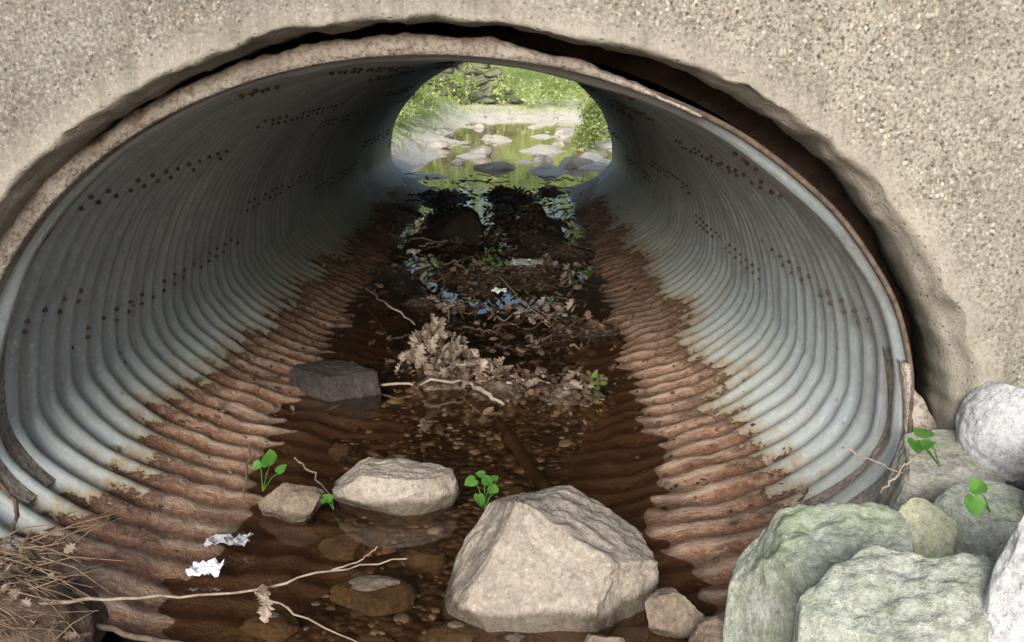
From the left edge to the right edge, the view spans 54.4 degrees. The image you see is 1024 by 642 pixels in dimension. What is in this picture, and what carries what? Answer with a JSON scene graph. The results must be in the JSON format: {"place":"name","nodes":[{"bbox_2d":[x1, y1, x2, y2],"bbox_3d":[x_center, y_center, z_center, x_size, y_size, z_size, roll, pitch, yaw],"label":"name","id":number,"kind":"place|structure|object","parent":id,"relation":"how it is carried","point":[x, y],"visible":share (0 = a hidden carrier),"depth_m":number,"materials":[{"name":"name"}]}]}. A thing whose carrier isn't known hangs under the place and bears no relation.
{"place":"outdoors","nodes":[
{"label":"outdoors","id":0,"kind":"place"},
{"bbox_2d":[101,62,619,641],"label":"ground","id":1,"kind":"structure","parent":0,"point":[427,586],"depth_m":6.03,"materials":[{"name":"soil"}]},
{"bbox_2d":[0,534,90,640],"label":"dead leaves","id":2,"kind":"object","parent":1,"relation":"on","point":[25,603],"visible":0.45,"depth_m":2.86,"materials":[{"name":"brown plant"}]},
{"bbox_2d":[0,571,108,641],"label":"soil mound","id":3,"kind":"object","parent":1,"relation":"on","point":[86,624],"visible":0.63,"depth_m":2.92,"materials":[{"name":"brown soil"}]},
{"bbox_2d":[38,546,406,641],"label":"fallen branch","id":4,"kind":"object","parent":3,"relation":"on","point":[187,596],"visible":0.91,"depth_m":2.89,"materials":[{"name":"beige wood"}]},
{"bbox_2d":[0,507,121,641],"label":"dry straw debris","id":5,"kind":"object","parent":1,"relation":"on","point":[19,571],"visible":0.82,"depth_m":2.80,"materials":[{"name":"beige plant"}]},
{"bbox_2d":[252,449,286,490],"bbox_3d":[-0.885,0.556,3.679,0.133,0.144,0.076,5,15,17],"label":"seedling plant","id":6,"kind":"object","parent":1,"relation":"on","point":[269,457],"visible":1,"depth_m":3.67,"materials":[{"name":"green plant"}]},
{"bbox_2d":[239,611,301,641],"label":"stone","id":7,"kind":"object","parent":1,"relation":"on","point":[280,626],"visible":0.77,"depth_m":3.15,"materials":[{"name":"brown stone"}]},
{"bbox_2d":[258,482,323,526],"bbox_3d":[-0.861,0.707,3.885,0.258,0.170,0.176,0,14,0],"label":"stone","id":8,"kind":"object","parent":1,"relation":"on","point":[288,504],"visible":0.99,"depth_m":3.83,"materials":[{"name":"beige stone"}]},
{"bbox_2d":[320,494,333,509],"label":"seedling plant","id":9,"kind":"object","parent":1,"relation":"on","point":[327,498],"visible":1,"depth_m":3.63,"materials":[{"name":"green plant"}]},
{"bbox_2d":[289,361,381,410],"bbox_3d":[-0.953,0.443,5.378,0.327,0.407,0.437,-13,20,-42],"label":"slab stone","id":10,"kind":"object","parent":1,"relation":"on","point":[347,384],"visible":0.73,"depth_m":5.27,"materials":[{"name":"grey stone"}]},
{"bbox_2d":[328,443,356,460],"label":"stone","id":11,"kind":"object","parent":1,"relation":"on","point":[341,451],"visible":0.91,"depth_m":4.60,"materials":[{"name":"brown stone"}]},
{"bbox_2d":[330,575,417,615],"bbox_3d":[-0.473,0.948,3.378,0.298,0.140,0.198,0,14,0],"label":"stone","id":12,"kind":"object","parent":1,"relation":"on","point":[374,595],"visible":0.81,"depth_m":3.34,"materials":[{"name":"brown stone"}]},
{"bbox_2d":[331,457,459,525],"bbox_3d":[-0.467,0.707,4.004,0.516,0.284,0.287,0,14,0],"label":"boulder","id":13,"kind":"object","parent":1,"relation":"on","point":[401,491],"visible":0.98,"depth_m":3.90,"materials":[{"name":"beige stone"}]},
{"bbox_2d":[383,454,421,462],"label":"stone","id":14,"kind":"object","parent":1,"relation":"on","point":[406,456],"visible":0.22,"depth_m":4.47,"materials":[{"name":"brown stone"}]},
{"bbox_2d":[394,83,426,129],"bbox_3d":[-2.385,-4.542,20.940,1.121,1.654,2.184,0,14,0],"label":"shrub","id":15,"kind":"object","parent":1,"relation":"on","point":[403,115],"visible":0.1,"depth_m":20.69,"materials":[{"name":"green plant"}]},
{"bbox_2d":[403,546,446,572],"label":"stone","id":16,"kind":"object","parent":1,"relation":"on","point":[425,559],"visible":0.97,"depth_m":3.60,"materials":[{"name":"brown stone"}]},
{"bbox_2d":[406,74,447,118],"bbox_3d":[-3.075,-6.323,26.466,2.615,2.222,6.351,0,14,0],"label":"shrub","id":17,"kind":"object","parent":1,"relation":"on","point":[423,103],"visible":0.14,"depth_m":24.84,"materials":[{"name":"green plant"}]},
{"bbox_2d":[255,175,606,622],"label":"dead leaves","id":18,"kind":"object","parent":1,"relation":"on","point":[424,349],"visible":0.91,"depth_m":5.78,"materials":[{"name":"brown plant"}]},
{"bbox_2d":[294,171,593,493],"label":"driftwood twigs","id":19,"kind":"object","parent":1,"relation":"on","point":[485,391],"visible":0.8,"depth_m":6.95,"materials":[{"name":"brown wood"}]},
{"bbox_2d":[265,185,630,436],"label":"wet leaf litter","id":20,"kind":"object","parent":1,"relation":"on","point":[536,390],"visible":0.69,"depth_m":7.16,"materials":[{"name":"brown plant"}]},
{"bbox_2d":[512,258,541,265],"bbox_3d":[0.121,-0.497,8.280,0.259,0.031,0.294,0,14,0],"label":"paper scrap","id":21,"kind":"object","parent":20,"relation":"on","point":[522,261],"visible":0.95,"depth_m":8.25,"materials":[{"name":"white paper"}]},
{"bbox_2d":[425,619,479,641],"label":"stone","id":22,"kind":"object","parent":1,"relation":"on","point":[453,630],"visible":0.82,"depth_m":3.11,"materials":[{"name":"brown stone"}]},
{"bbox_2d":[0,55,913,641],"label":"corrugated metal culvert","id":23,"kind":"object","parent":1,"relation":"on","point":[178,253],"visible":0.74,"depth_m":4.48,"materials":[{"name":"metal"}]},
{"bbox_2d":[0,442,255,535],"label":"dark twig","id":24,"kind":"object","parent":23,"relation":"on","point":[4,488],"visible":0.96,"depth_m":3.06,"materials":[{"name":"brown wood"}]},
{"bbox_2d":[186,558,223,576],"bbox_3d":[-1.052,0.847,3.416,0.118,0.029,0.098,0,14,0],"label":"paper scrap","id":25,"kind":"object","parent":23,"relation":"on","point":[213,567],"visible":1,"depth_m":3.41,"materials":[{"name":"white paper"}]},
{"bbox_2d":[204,532,253,546],"bbox_3d":[-1.026,0.791,3.611,0.171,0.042,0.078,0,14,0],"label":"plastic film","id":26,"kind":"object","parent":23,"relation":"on","point":[229,539],"visible":1,"depth_m":3.60,"materials":[{"name":"white plastic"}]},
{"bbox_2d":[318,533,366,561],"bbox_3d":[-0.639,0.846,3.737,0.154,0.094,0.142,8,16,29],"label":"stone","id":27,"kind":"object","parent":23,"relation":"on","point":[344,547],"visible":0.99,"depth_m":3.70,"materials":[{"name":"brown stone"}]},
{"bbox_2d":[42,202,808,589],"bbox_3d":[-0.230,-0.303,7.663,2.763,0.252,9.030,0,14,0],"label":"stranded debris","id":28,"kind":"object","parent":23,"relation":"on","point":[292,408],"visible":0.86,"depth_m":5.07,"materials":[{"name":"brown plant"}]},
{"bbox_2d":[432,206,483,244],"bbox_3d":[-0.533,-0.926,9.907,0.521,0.444,0.387,0,14,0],"label":"stone","id":29,"kind":"object","parent":23,"relation":"on","point":[465,223],"visible":0.77,"depth_m":9.77,"materials":[{"name":"brown stone"}]},
{"bbox_2d":[577,489,595,499],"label":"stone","id":30,"kind":"object","parent":23,"relation":"on","point":[587,494],"visible":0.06,"depth_m":4.11,"materials":[{"name":"stone"}]},
{"bbox_2d":[303,271,617,641],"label":"stream pebbles","id":31,"kind":"object","parent":1,"relation":"on","point":[346,526],"visible":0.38,"depth_m":4.73,"materials":[{"name":"brown stone"}]},
{"bbox_2d":[425,62,523,104],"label":"dry stone wall","id":32,"kind":"structure","parent":1,"relation":"on","point":[490,74],"depth_m":36.10,"materials":[{"name":"grey stone"}]},
{"bbox_2d":[464,470,498,509],"bbox_3d":[-0.103,0.616,3.559,0.108,0.134,0.102,8,16,27],"label":"seedling plant","id":33,"kind":"object","parent":1,"relation":"on","point":[471,480],"visible":0.95,"depth_m":3.56,"materials":[{"name":"green plant"}]},
{"bbox_2d":[391,90,582,155],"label":"bank grass","id":34,"kind":"structure","parent":1,"relation":"on","point":[483,103],"depth_m":32.13,"materials":[{"name":"green plant"}]},
{"bbox_2d":[381,174,597,353],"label":"driftwood twigs","id":35,"kind":"object","parent":1,"relation":"on","point":[518,348],"visible":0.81,"depth_m":7.14,"materials":[{"name":"brown wood"}]},
{"bbox_2d":[426,62,586,107],"bbox_3d":[-0.422,-9.633,36.075,19.405,3.989,6.612,0,14,0],"label":"shrub row","id":36,"kind":"object","parent":1,"relation":"on","point":[565,88],"visible":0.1,"depth_m":34.99,"materials":[{"name":"green plant"}]},
{"bbox_2d":[411,101,611,169],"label":"stream rocks","id":37,"kind":"object","parent":1,"relation":"on","point":[573,161],"visible":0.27,"depth_m":19.14,"materials":[{"name":"grey stone"}]},
{"bbox_2d":[570,94,610,149],"bbox_3d":[2.073,-4.576,21.355,1.087,1.710,2.623,8,16,27],"label":"shrub","id":38,"kind":"object","parent":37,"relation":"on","point":[590,129],"visible":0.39,"depth_m":20.69,"materials":[{"name":"green plant"}]},
{"bbox_2d":[0,0,1023,429],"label":"concrete headwall","id":39,"kind":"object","parent":1,"relation":"on","point":[902,120],"visible":0.43,"depth_m":2.90,"materials":[{"name":"beige concrete"}]},
{"bbox_2d":[0,32,700,505],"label":"mortar collar","id":40,"kind":"object","parent":39,"relation":"attached to","point":[56,188],"visible":0.77,"depth_m":3.09,"materials":[{"name":"beige concrete"}]},
{"bbox_2d":[798,347,935,505],"bbox_3d":[1.259,0.447,3.530,0.423,0.708,0.284,0,14,0],"label":"mortar collar","id":41,"kind":"object","parent":39,"relation":"attached to","point":[922,417],"visible":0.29,"depth_m":3.45,"materials":[{"name":"beige concrete"}]},
{"bbox_2d":[485,400,553,490],"bbox_3d":[0.002,0.579,4.754,0.088,0.086,1.196,-4,15,-14],"label":"sunken log","id":42,"kind":"object","parent":1,"relation":"on","point":[538,478],"visible":0.83,"depth_m":4.62,"materials":[{"name":"brown wood"}]},
{"bbox_2d":[488,632,553,641],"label":"stone","id":43,"kind":"object","parent":1,"relation":"on","point":[512,637],"visible":0.87,"depth_m":3.06,"materials":[{"name":"brown stone"}]},
{"bbox_2d":[167,22,916,391],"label":"embankment","id":44,"kind":"structure","parent":1,"relation":"on","point":[743,118],"depth_m":3.41,"materials":[{"name":"soil"}]},
{"bbox_2d":[520,234,570,249],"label":"stone","id":45,"kind":"object","parent":1,"relation":"on","point":[532,240],"visible":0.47,"depth_m":9.35,"materials":[{"name":"stone"}]},
{"bbox_2d":[440,485,658,641],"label":"boulder","id":46,"kind":"object","parent":1,"relation":"on","point":[568,563],"visible":0.94,"depth_m":3.12,"materials":[{"name":"beige stone"}]},
{"bbox_2d":[591,372,606,395],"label":"seedling plant","id":47,"kind":"object","parent":1,"relation":"on","point":[594,375],"visible":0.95,"depth_m":5.24,"materials":[{"name":"green plant"}]},
{"bbox_2d":[584,634,625,641],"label":"stone","id":48,"kind":"object","parent":1,"relation":"on","point":[595,638],"visible":1,"depth_m":2.81,"materials":[{"name":"beige stone"}]},
{"bbox_2d":[688,616,723,641],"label":"stone","id":49,"kind":"object","parent":1,"relation":"on","point":[709,628],"visible":0.49,"depth_m":2.90,"materials":[{"name":"beige stone"}]},
{"bbox_2d":[722,501,914,641],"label":"boulder","id":50,"kind":"object","parent":1,"relation":"on","point":[787,557],"visible":0.71,"depth_m":2.68,"materials":[{"name":"stone"}]},
{"bbox_2d":[791,544,995,641],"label":"boulder","id":51,"kind":"object","parent":1,"relation":"on","point":[875,593],"visible":0.8,"depth_m":2.31,"materials":[{"name":"stone"}]},
{"bbox_2d":[898,497,956,557],"bbox_3d":[1.130,0.724,2.772,0.197,0.467,0.152,0,14,0],"label":"boulder","id":52,"kind":"object","parent":1,"relation":"on","point":[933,528],"visible":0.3,"depth_m":2.72,"materials":[{"name":"stone"}]},
{"bbox_2d":[875,429,1005,510],"bbox_3d":[1.372,0.550,3.162,0.447,0.357,0.286,0,14,0],"label":"boulder","id":53,"kind":"object","parent":1,"relation":"on","point":[928,478],"visible":0.31,"depth_m":3.06,"materials":[{"name":"stone"}]},
{"bbox_2d":[955,381,1023,490],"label":"boulder","id":54,"kind":"object","parent":53,"relation":"on","point":[989,423],"visible":0.84,"depth_m":3.04,"materials":[{"name":"stone"}]},
{"bbox_2d":[932,480,1023,560],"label":"boulder","id":55,"kind":"object","parent":1,"relation":"on","point":[985,532],"visible":0.31,"depth_m":2.74,"materials":[{"name":"stone"}]},
{"bbox_2d":[964,477,990,517],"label":"seedling plant","id":56,"kind":"object","parent":55,"relation":"on","point":[975,503],"visible":1,"depth_m":2.36,"materials":[{"name":"green plant"}]},
{"bbox_2d":[982,515,1023,641],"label":"boulder","id":57,"kind":"object","parent":1,"relation":"on","point":[1003,604],"visible":0.93,"depth_m":2.19,"materials":[{"name":"stone"}]},
{"bbox_2d":[1020,497,1023,511],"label":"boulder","id":58,"kind":"object","parent":1,"relation":"on","point":[1022,503],"visible":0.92,"depth_m":2.77,"materials":[{"name":"stone"}]},
{"bbox_2d":[411,122,611,209],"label":"stream water","id":59,"kind":"structure","parent":0,"point":[519,134],"depth_m":17.63,"materials":[{"name":"green liquid"}]},
{"bbox_2d":[406,249,421,253],"bbox_3d":[-0.870,-0.616,8.789,0.136,0.030,0.204,0,14,0],"label":"paper scrap","id":60,"kind":"object","parent":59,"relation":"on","point":[414,251],"visible":1,"depth_m":8.77,"materials":[{"name":"white paper"}]},
{"bbox_2d":[491,287,506,293],"bbox_3d":[-0.096,-0.227,7.409,0.121,0.030,0.109,0,14,0],"label":"paper scrap","id":61,"kind":"object","parent":59,"relation":"on","point":[496,290],"visible":1,"depth_m":7.40,"materials":[{"name":"white paper"}]},
{"bbox_2d":[645,587,704,640],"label":"stone","id":62,"kind":"object","parent":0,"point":[672,613],"visible":0.93,"depth_m":3.05,"materials":[{"name":"beige stone"}]},
{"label":"bank rubble","id":63,"kind":"object","parent":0,"visible":0},
{"bbox_2d":[841,447,948,492],"bbox_3d":[1.000,0.378,2.619,0.242,0.116,0.116,0,14,0],"label":"bank twig","id":64,"kind":"object","parent":63,"relation":"on","point":[897,474],"visible":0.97,"depth_m":2.57,"materials":[{"name":"brown wood"}]},
{"bbox_2d":[907,428,939,466],"bbox_3d":[1.032,0.331,2.499,0.070,0.095,0.105,9,17,32],"label":"seedling plant","id":65,"kind":"object","parent":63,"relation":"on","point":[918,446],"visible":1,"depth_m":2.49,"materials":[{"name":"green plant"}]}
]}

